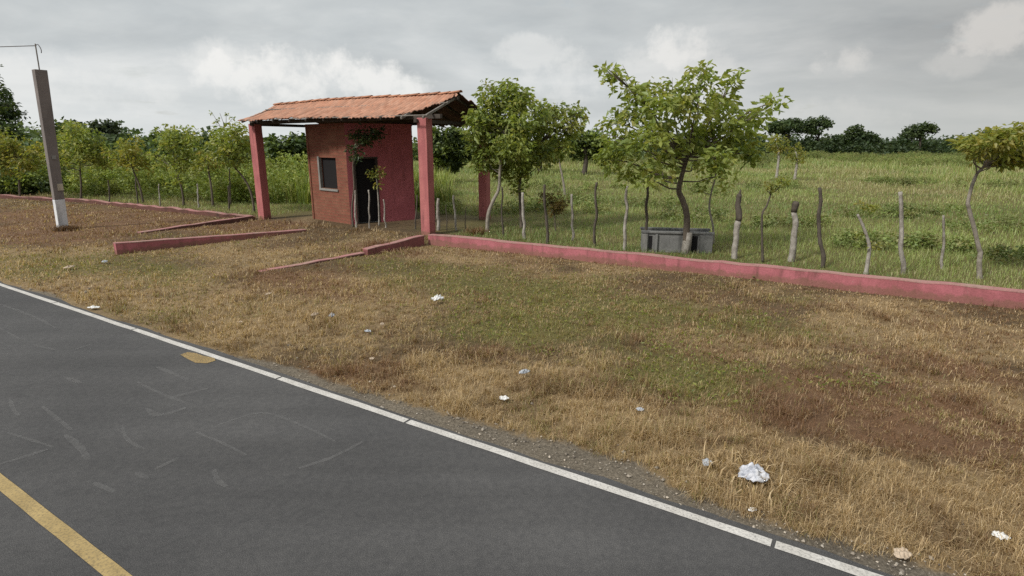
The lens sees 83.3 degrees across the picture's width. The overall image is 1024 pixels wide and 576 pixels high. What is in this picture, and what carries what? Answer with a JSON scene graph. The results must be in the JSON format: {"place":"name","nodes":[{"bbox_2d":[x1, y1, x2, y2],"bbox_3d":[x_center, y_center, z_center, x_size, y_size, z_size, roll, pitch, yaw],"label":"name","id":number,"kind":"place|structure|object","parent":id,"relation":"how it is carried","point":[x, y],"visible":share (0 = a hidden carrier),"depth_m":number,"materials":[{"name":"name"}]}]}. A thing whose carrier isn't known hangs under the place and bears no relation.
{"place":"outdoors","nodes":[
{"label":"outdoors","id":0,"kind":"place"},
{"bbox_2d":[64,163,458,209],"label":"tall grass","id":1,"kind":"structure","parent":0,"point":[443,187],"depth_m":24.43,"materials":[{"name":"green plant"}]},
{"bbox_2d":[0,281,893,575],"bbox_3d":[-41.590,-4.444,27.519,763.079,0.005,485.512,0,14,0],"label":"road","id":2,"kind":"structure","parent":0,"point":[126,449],"depth_m":4.24,"materials":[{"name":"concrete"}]},
{"bbox_2d":[0,145,1023,575],"bbox_3d":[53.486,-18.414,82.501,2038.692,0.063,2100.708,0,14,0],"label":"ground","id":3,"kind":"structure","parent":0,"point":[556,451],"depth_m":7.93,"materials":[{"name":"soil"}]},
{"bbox_2d":[0,64,30,148],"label":"dark tree","id":4,"kind":"object","parent":3,"relation":"on","point":[9,114],"visible":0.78,"depth_m":28.37,"materials":[{"name":"green plant"}]},
{"bbox_2d":[0,125,46,195],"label":"tree","id":5,"kind":"object","parent":3,"relation":"on","point":[12,153],"visible":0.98,"depth_m":25.31,"materials":[{"name":"green plant"}]},
{"bbox_2d":[0,161,78,194],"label":"undergrowth","id":6,"kind":"object","parent":3,"relation":"on","point":[31,182],"visible":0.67,"depth_m":28.15,"materials":[{"name":"green plant"}]},
{"bbox_2d":[32,44,67,226],"bbox_3d":[-13.127,-4.163,16.376,0.372,5.187,0.380,9,17,31],"label":"utility pole","id":7,"kind":"object","parent":3,"relation":"on","point":[43,96],"visible":0.94,"depth_m":16.31,"materials":[{"name":"concrete"}]},
{"bbox_2d":[0,45,34,46],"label":"overhead wire","id":8,"kind":"object","parent":7,"relation":"attached to","point":[16,46],"visible":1,"depth_m":15.98,"materials":[{"name":"grey metal"}]},
{"bbox_2d":[40,223,87,232],"bbox_3d":[-13.036,-1.769,16.735,1.045,0.210,1.080,0,14,0],"label":"dry weed","id":9,"kind":"object","parent":3,"relation":"on","point":[64,228],"visible":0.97,"depth_m":16.69,"materials":[{"name":"brown plant"}]},
{"bbox_2d":[41,116,95,143],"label":"tree","id":10,"kind":"object","parent":3,"relation":"on","point":[56,123],"visible":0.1,"depth_m":51.99,"materials":[{"name":"green plant"}]},
{"bbox_2d":[38,119,122,198],"bbox_3d":[-18.947,-5.536,24.988,4.121,3.512,2.673,6,16,24],"label":"tree","id":11,"kind":"object","parent":3,"relation":"on","point":[81,153],"visible":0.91,"depth_m":24.20,"materials":[{"name":"green plant"}]},
{"bbox_2d":[83,118,122,142],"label":"tree","id":12,"kind":"object","parent":3,"relation":"on","point":[108,126],"visible":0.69,"depth_m":59.12,"materials":[{"name":"green plant"}]},
{"bbox_2d":[0,194,255,218],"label":"wall","id":13,"kind":"structure","parent":3,"relation":"on","point":[167,209],"depth_m":21.93,"materials":[{"name":"paint"}]},
{"bbox_2d":[99,134,157,202],"bbox_3d":[-15.753,-4.942,23.979,2.127,2.838,1.836,10,17,34],"label":"tree","id":14,"kind":"object","parent":3,"relation":"on","point":[129,151],"visible":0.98,"depth_m":23.53,"materials":[{"name":"green plant"}]},
{"bbox_2d":[135,179,138,203],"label":"fence post","id":15,"kind":"object","parent":3,"relation":"on","point":[136,192],"visible":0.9,"depth_m":23.28,"materials":[{"name":"grey wood"}]},
{"bbox_2d":[158,184,160,205],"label":"fence post","id":16,"kind":"object","parent":3,"relation":"on","point":[159,195],"visible":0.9,"depth_m":22.88,"materials":[{"name":"grey wood"}]},
{"bbox_2d":[144,127,190,150],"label":"tree","id":17,"kind":"object","parent":3,"relation":"on","point":[152,132],"visible":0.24,"depth_m":47.83,"materials":[{"name":"green plant"}]},
{"bbox_2d":[33,150,309,203],"bbox_3d":[-22.188,-7.114,33.595,33.722,2.433,11.373,7,16,24],"label":"bright scrub","id":18,"kind":"object","parent":3,"relation":"on","point":[126,182],"visible":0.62,"depth_m":26.59,"materials":[{"name":"green plant"}]},
{"bbox_2d":[145,124,206,205],"bbox_3d":[-13.216,-4.846,22.795,2.846,3.233,1.933,0,14,0],"label":"tree","id":19,"kind":"object","parent":3,"relation":"on","point":[185,156],"visible":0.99,"depth_m":22.38,"materials":[{"name":"green plant"}]},
{"bbox_2d":[137,215,253,233],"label":"wall","id":20,"kind":"structure","parent":3,"relation":"on","point":[229,220],"depth_m":17.66,"materials":[{"name":"paint"}]},
{"bbox_2d":[197,184,199,207],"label":"fence post","id":21,"kind":"object","parent":3,"relation":"on","point":[198,197],"visible":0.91,"depth_m":22.17,"materials":[{"name":"grey wood"}]},
{"bbox_2d":[187,134,218,151],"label":"tree","id":22,"kind":"object","parent":3,"relation":"on","point":[201,144],"visible":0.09,"depth_m":45.84,"materials":[{"name":"green plant"}]},
{"bbox_2d":[188,150,224,206],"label":"tree","id":23,"kind":"object","parent":3,"relation":"on","point":[208,164],"visible":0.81,"depth_m":22.19,"materials":[{"name":"green plant"}]},
{"bbox_2d":[113,229,306,254],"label":"wall","id":24,"kind":"structure","parent":3,"relation":"on","point":[142,246],"depth_m":14.07,"materials":[{"name":"pink paint"}]},
{"bbox_2d":[209,110,235,205],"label":"bare sapling","id":25,"kind":"object","parent":3,"relation":"on","point":[217,120],"visible":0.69,"depth_m":22.49,"materials":[{"name":"green plant"}]},
{"bbox_2d":[200,119,255,212],"bbox_3d":[-10.019,-4.273,20.409,2.335,3.288,1.792,6,16,24],"label":"tree","id":26,"kind":"object","parent":3,"relation":"on","point":[232,153],"visible":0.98,"depth_m":19.95,"materials":[{"name":"green plant"}]},
{"bbox_2d":[228,186,229,210],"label":"fence post","id":27,"kind":"object","parent":3,"relation":"on","point":[228,199],"visible":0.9,"depth_m":21.46,"materials":[{"name":"grey wood"}]},
{"bbox_2d":[264,131,306,163],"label":"tree","id":28,"kind":"object","parent":3,"relation":"on","point":[292,143],"visible":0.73,"depth_m":42.17,"materials":[{"name":"green plant"}]},
{"bbox_2d":[258,252,364,271],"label":"wall","id":29,"kind":"structure","parent":3,"relation":"on","point":[328,259],"depth_m":12.26,"materials":[{"name":"paint"}]},
{"bbox_2d":[354,190,357,226],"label":"fence post","id":30,"kind":"object","parent":3,"relation":"on","point":[356,222],"visible":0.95,"depth_m":17.15,"materials":[{"name":"grey wood"}]},
{"bbox_2d":[343,123,387,226],"bbox_3d":[-4.254,-3.295,17.057,1.307,3.065,0.743,2,14,9],"label":"climbing plant","id":31,"kind":"object","parent":3,"relation":"on","point":[364,139],"visible":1,"depth_m":16.76,"materials":[{"name":"green plant"}]},
{"bbox_2d":[238,90,495,234],"bbox_3d":[-4.311,-4.038,18.400,8.521,3.987,4.334,8,16,29],"label":"gatehouse","id":32,"kind":"object","parent":3,"relation":"on","point":[398,116],"visible":0.94,"depth_m":17.98,"materials":[{"name":"pink paint"}]},
{"bbox_2d":[317,156,338,191],"bbox_3d":[-5.772,-3.607,18.193,1.057,1.061,0.162,12,19,39],"label":"window frame","id":33,"kind":"structure","parent":32,"relation":"in","point":[329,164],"depth_m":18.33,"materials":[{"name":"grey concrete"}]},
{"bbox_2d":[354,157,380,223],"bbox_3d":[-4.544,-3.053,18.001,0.781,2.033,0.155,-10,17,-35],"label":"door","id":34,"kind":"structure","parent":32,"relation":"in","point":[363,184],"depth_m":18.01,"materials":[{"name":"black"}]},
{"bbox_2d":[368,190,369,227],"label":"fence post","id":35,"kind":"object","parent":3,"relation":"on","point":[369,208],"visible":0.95,"depth_m":16.95,"materials":[{"name":"grey wood"}]},
{"bbox_2d":[354,237,395,250],"bbox_3d":[-3.095,-1.075,13.803,1.085,0.312,1.328,-10,17,-34],"label":"dry weed","id":36,"kind":"object","parent":3,"relation":"on","point":[377,243],"visible":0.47,"depth_m":13.80,"materials":[{"name":"brown plant"}]},
{"bbox_2d":[365,165,386,225],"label":"fence sapling","id":37,"kind":"object","parent":3,"relation":"on","point":[377,174],"visible":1,"depth_m":17.17,"materials":[{"name":"green plant"}]},
{"bbox_2d":[383,199,386,227],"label":"fence post","id":38,"kind":"object","parent":3,"relation":"on","point":[384,214],"visible":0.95,"depth_m":17.09,"materials":[{"name":"grey wood"}]},
{"bbox_2d":[3,120,768,170],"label":"wood","id":39,"kind":"object","parent":3,"relation":"on","point":[35,134],"visible":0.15,"depth_m":47.10,"materials":[{"name":"green plant"}]},
{"bbox_2d":[363,235,423,254],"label":"wall","id":40,"kind":"structure","parent":3,"relation":"on","point":[414,241],"depth_m":13.76,"materials":[{"name":"red paint"}]},
{"bbox_2d":[415,195,417,228],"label":"fence post","id":41,"kind":"object","parent":3,"relation":"on","point":[416,209],"visible":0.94,"depth_m":16.75,"materials":[{"name":"grey wood"}]},
{"bbox_2d":[431,294,443,300],"bbox_3d":[-1.185,0.146,9.173,0.214,0.089,0.153,-6,15,-21],"label":"plastic bag","id":42,"kind":"object","parent":3,"relation":"on","point":[436,297],"visible":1,"depth_m":9.13,"materials":[{"name":"white plastic"}]},
{"bbox_2d":[436,198,439,230],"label":"fence post","id":43,"kind":"object","parent":3,"relation":"on","point":[438,214],"visible":0.95,"depth_m":16.54,"materials":[{"name":"grey wood"}]},
{"bbox_2d":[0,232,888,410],"bbox_3d":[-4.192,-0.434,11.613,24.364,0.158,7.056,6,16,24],"label":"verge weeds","id":44,"kind":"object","parent":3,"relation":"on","point":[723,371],"visible":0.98,"depth_m":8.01,"materials":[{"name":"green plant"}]},
{"bbox_2d":[432,125,473,173],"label":"tree","id":45,"kind":"object","parent":3,"relation":"on","point":[446,155],"visible":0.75,"depth_m":34.38,"materials":[{"name":"green plant"}]},
{"bbox_2d":[452,195,456,229],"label":"fence post","id":46,"kind":"object","parent":3,"relation":"on","point":[455,222],"visible":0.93,"depth_m":16.55,"materials":[{"name":"grey wood"}]},
{"bbox_2d":[463,225,492,234],"bbox_3d":[-0.985,-1.660,16.149,1.146,0.287,1.006,-10,17,-33],"label":"dry weed","id":47,"kind":"object","parent":3,"relation":"on","point":[480,230],"visible":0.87,"depth_m":16.01,"materials":[{"name":"brown plant"}]},
{"bbox_2d":[461,77,539,232],"bbox_3d":[-0.322,-3.573,15.697,2.160,4.240,2.095,0,14,0],"label":"tree","id":48,"kind":"object","parent":3,"relation":"on","point":[499,140],"visible":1,"depth_m":15.46,"materials":[{"name":"green plant"}]},
{"bbox_2d":[10,268,993,575],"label":"shoulder gravel","id":49,"kind":"structure","parent":3,"relation":"on","point":[902,572],"depth_m":4.48,"materials":[{"name":"grey gravel"}]},
{"bbox_2d":[893,547,912,559],"bbox_3d":[2.407,1.630,3.553,0.131,0.023,0.091,-9,17,-31],"label":"litter scrap","id":50,"kind":"object","parent":49,"relation":"on","point":[902,553],"visible":0.98,"depth_m":3.54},
{"bbox_2d":[501,187,503,234],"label":"fence post","id":51,"kind":"object","parent":3,"relation":"on","point":[502,213],"visible":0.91,"depth_m":15.48,"materials":[{"name":"grey wood"}]},
{"bbox_2d":[500,395,508,399],"bbox_3d":[-0.077,1.081,5.699,0.100,0.027,0.097,0,14,0],"label":"paper scrap","id":52,"kind":"object","parent":3,"relation":"on","point":[505,397],"visible":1,"depth_m":5.68,"materials":[{"name":"white paper"}]},
{"bbox_2d":[521,192,525,239],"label":"fence post","id":53,"kind":"object","parent":3,"relation":"on","point":[523,217],"visible":0.94,"depth_m":15.17,"materials":[{"name":"grey wood"}]},
{"bbox_2d":[24,155,1023,289],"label":"field grass","id":54,"kind":"structure","parent":3,"relation":"on","point":[939,171],"depth_m":23.11,"materials":[{"name":"green plant"}]},
{"bbox_2d":[519,369,529,373],"bbox_3d":[0.132,0.911,6.301,0.085,0.048,0.152,14,20,43],"label":"crushed can","id":55,"kind":"object","parent":3,"relation":"on","point":[524,371],"visible":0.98,"depth_m":6.30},
{"bbox_2d":[530,138,556,170],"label":"tree","id":56,"kind":"object","parent":3,"relation":"on","point":[539,158],"visible":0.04,"depth_m":46.61,"materials":[{"name":"green plant"}]},
{"bbox_2d":[543,184,548,243],"bbox_3d":[0.859,-1.830,14.483,0.188,1.529,0.102,-5,15,-18],"label":"fence post","id":57,"kind":"object","parent":3,"relation":"on","point":[545,213],"visible":0.95,"depth_m":14.46,"materials":[{"name":"grey wood"}]},
{"bbox_2d":[506,98,590,228],"bbox_3d":[0.981,-3.608,16.704,2.433,3.819,1.874,-2,14,-9],"label":"tree","id":58,"kind":"object","parent":3,"relation":"on","point":[549,115],"visible":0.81,"depth_m":16.32,"materials":[{"name":"green plant"}]},
{"bbox_2d":[537,189,569,230],"bbox_3d":[1.180,-2.214,16.585,1.005,1.234,0.845,0,14,0],"label":"shrub","id":59,"kind":"object","parent":3,"relation":"on","point":[555,207],"visible":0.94,"depth_m":16.49,"materials":[{"name":"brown plant"}]},
{"bbox_2d":[548,144,569,196],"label":"tree","id":60,"kind":"object","parent":3,"relation":"on","point":[564,189],"visible":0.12,"depth_m":26.50,"materials":[{"name":"grey plant"}]},
{"bbox_2d":[570,194,574,240],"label":"fence post","id":61,"kind":"object","parent":3,"relation":"on","point":[572,216],"visible":0.96,"depth_m":14.95,"materials":[{"name":"grey wood"}]},
{"bbox_2d":[556,127,615,174],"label":"tree","id":62,"kind":"object","parent":3,"relation":"on","point":[589,143],"visible":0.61,"depth_m":43.48,"materials":[{"name":"green plant"}]},
{"bbox_2d":[593,182,597,245],"bbox_3d":[2.058,-1.786,14.159,0.121,1.608,0.125,0,14,0],"label":"fence post","id":63,"kind":"object","parent":3,"relation":"on","point":[596,217],"visible":0.94,"depth_m":14.13,"materials":[{"name":"grey wood"}]},
{"bbox_2d":[623,186,628,250],"bbox_3d":[2.687,-1.625,13.613,0.114,1.555,0.104,0,14,0],"label":"fence post","id":64,"kind":"object","parent":3,"relation":"on","point":[625,224],"visible":0.93,"depth_m":13.60,"materials":[{"name":"grey wood"}]},
{"bbox_2d":[645,186,648,229],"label":"fence post","id":65,"kind":"object","parent":3,"relation":"on","point":[646,211],"visible":0.67,"depth_m":13.50,"materials":[{"name":"grey wood"}]},
{"bbox_2d":[640,227,714,253],"bbox_3d":[3.889,-1.126,13.700,1.641,0.522,0.710,2,14,9],"label":"trough","id":66,"kind":"object","parent":3,"relation":"on","point":[659,239],"visible":0.77,"depth_m":13.43,"materials":[{"name":"concrete"}]},
{"bbox_2d":[592,59,794,253],"bbox_3d":[3.789,-2.961,13.072,4.546,4.410,3.123,-5,15,-19],"label":"tree","id":67,"kind":"object","parent":3,"relation":"on","point":[701,139],"visible":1,"depth_m":12.36,"materials":[{"name":"green plant"}]},
{"bbox_2d":[702,458,711,465],"bbox_3d":[1.544,1.373,4.557,0.085,0.024,0.123,0,14,0],"label":"litter scrap","id":68,"kind":"object","parent":3,"relation":"on","point":[706,460],"visible":0.75,"depth_m":4.55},
{"bbox_2d":[693,153,731,245],"bbox_3d":[4.850,-2.160,13.995,0.972,2.287,0.650,0,14,0],"label":"fence sapling","id":69,"kind":"object","parent":3,"relation":"on","point":[705,188],"visible":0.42,"depth_m":13.95,"materials":[{"name":"green plant"}]},
{"bbox_2d":[419,150,1023,264],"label":"field bushes","id":70,"kind":"object","parent":3,"relation":"on","point":[918,240],"visible":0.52,"depth_m":20.45,"materials":[{"name":"green plant"}]},
{"bbox_2d":[428,234,1023,309],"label":"wall","id":71,"kind":"structure","parent":3,"relation":"on","point":[983,295],"depth_m":10.59,"materials":[{"name":"pink paint"}]},
{"bbox_2d":[731,189,741,258],"bbox_3d":[4.913,-1.356,12.555,0.158,1.567,0.179,0,14,0],"label":"fence post","id":72,"kind":"object","parent":3,"relation":"on","point":[737,224],"visible":0.98,"depth_m":12.51,"materials":[{"name":"white wood"}]},
{"bbox_2d":[694,434,807,515],"bbox_3d":[1.793,1.372,4.452,0.863,0.184,1.003,0,14,0],"label":"dry weed","id":73,"kind":"object","parent":3,"relation":"on","point":[759,460],"visible":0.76,"depth_m":4.44,"materials":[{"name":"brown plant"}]},
{"bbox_2d":[738,462,769,482],"bbox_3d":[1.812,1.362,4.310,0.220,0.125,0.218,6,15,21],"label":"plastic bag","id":74,"kind":"object","parent":73,"relation":"on","point":[751,471],"visible":0.98,"depth_m":4.28,"materials":[{"name":"white plastic"}]},
{"bbox_2d":[761,172,790,262],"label":"fence sapling","id":75,"kind":"object","parent":3,"relation":"on","point":[770,188],"visible":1,"depth_m":11.99,"materials":[{"name":"green plant"}]},
{"bbox_2d":[763,133,791,177],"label":"tree","id":76,"kind":"object","parent":3,"relation":"on","point":[777,148],"visible":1,"depth_m":36.94,"materials":[{"name":"green plant"}]},
{"bbox_2d":[764,117,805,156],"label":"tree","id":77,"kind":"object","parent":3,"relation":"on","point":[783,126],"visible":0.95,"depth_m":87.49,"materials":[{"name":"green plant"}]},
{"bbox_2d":[787,201,799,261],"bbox_3d":[6.027,-1.184,12.330,0.216,1.344,0.165,0,14,0],"label":"fence post","id":78,"kind":"object","parent":3,"relation":"on","point":[793,238],"visible":0.94,"depth_m":12.27,"materials":[{"name":"white wood"}]},
{"bbox_2d":[784,141,808,178],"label":"tree","id":79,"kind":"object","parent":3,"relation":"on","point":[794,152],"visible":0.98,"depth_m":37.11,"materials":[{"name":"green plant"}]},
{"bbox_2d":[802,115,834,142],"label":"tree","id":80,"kind":"object","parent":3,"relation":"on","point":[813,126],"visible":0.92,"depth_m":88.13,"materials":[{"name":"green plant"}]},
{"bbox_2d":[816,187,825,267],"bbox_3d":[6.270,-1.191,11.678,0.326,1.674,0.110,3,15,11],"label":"fence post","id":81,"kind":"object","parent":3,"relation":"on","point":[820,243],"visible":0.97,"depth_m":11.67,"materials":[{"name":"wood"}]},
{"bbox_2d":[838,124,883,146],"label":"tree","id":82,"kind":"object","parent":3,"relation":"on","point":[855,132],"visible":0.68,"depth_m":90.87,"materials":[{"name":"green plant"}]},
{"bbox_2d":[750,131,975,156],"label":"tree line","id":83,"kind":"object","parent":3,"relation":"on","point":[832,144],"visible":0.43,"depth_m":90.33,"materials":[{"name":"green plant"}]},
{"bbox_2d":[851,200,882,274],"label":"fence sapling","id":84,"kind":"object","parent":3,"relation":"on","point":[869,247],"visible":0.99,"depth_m":10.99,"materials":[{"name":"green plant"}]},
{"bbox_2d":[898,192,905,273],"bbox_3d":[7.477,-1.017,11.049,0.408,1.651,0.112,1,14,5],"label":"fence post","id":85,"kind":"object","parent":3,"relation":"on","point":[901,239],"visible":0.94,"depth_m":11.02,"materials":[{"name":"grey wood"}]},
{"bbox_2d":[895,121,939,147],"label":"tree","id":86,"kind":"object","parent":3,"relation":"on","point":[916,131],"visible":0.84,"depth_m":91.26,"materials":[{"name":"green plant"}]},
{"bbox_2d":[940,215,944,268],"bbox_3d":[8.620,-0.881,11.527,0.279,1.157,0.080,-2,14,-8],"label":"fence post","id":87,"kind":"object","parent":3,"relation":"on","point":[943,242],"visible":0.93,"depth_m":11.50,"materials":[{"name":"grey wood"}]},
{"bbox_2d":[945,121,1023,278],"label":"tree","id":88,"kind":"object","parent":3,"relation":"on","point":[1000,148],"visible":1,"depth_m":9.87,"materials":[{"name":"green plant"}]},
{"bbox_2d":[991,531,1010,539],"bbox_3d":[3.134,1.581,3.698,0.098,0.036,0.085,0,14,0],"label":"paper scrap","id":89,"kind":"object","parent":3,"relation":"on","point":[1000,534],"visible":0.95,"depth_m":3.69,"materials":[{"name":"white paper"}]},
{"bbox_2d":[0,0,1023,142],"label":"sky","id":90,"kind":"structure","parent":0,"point":[885,67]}
]}

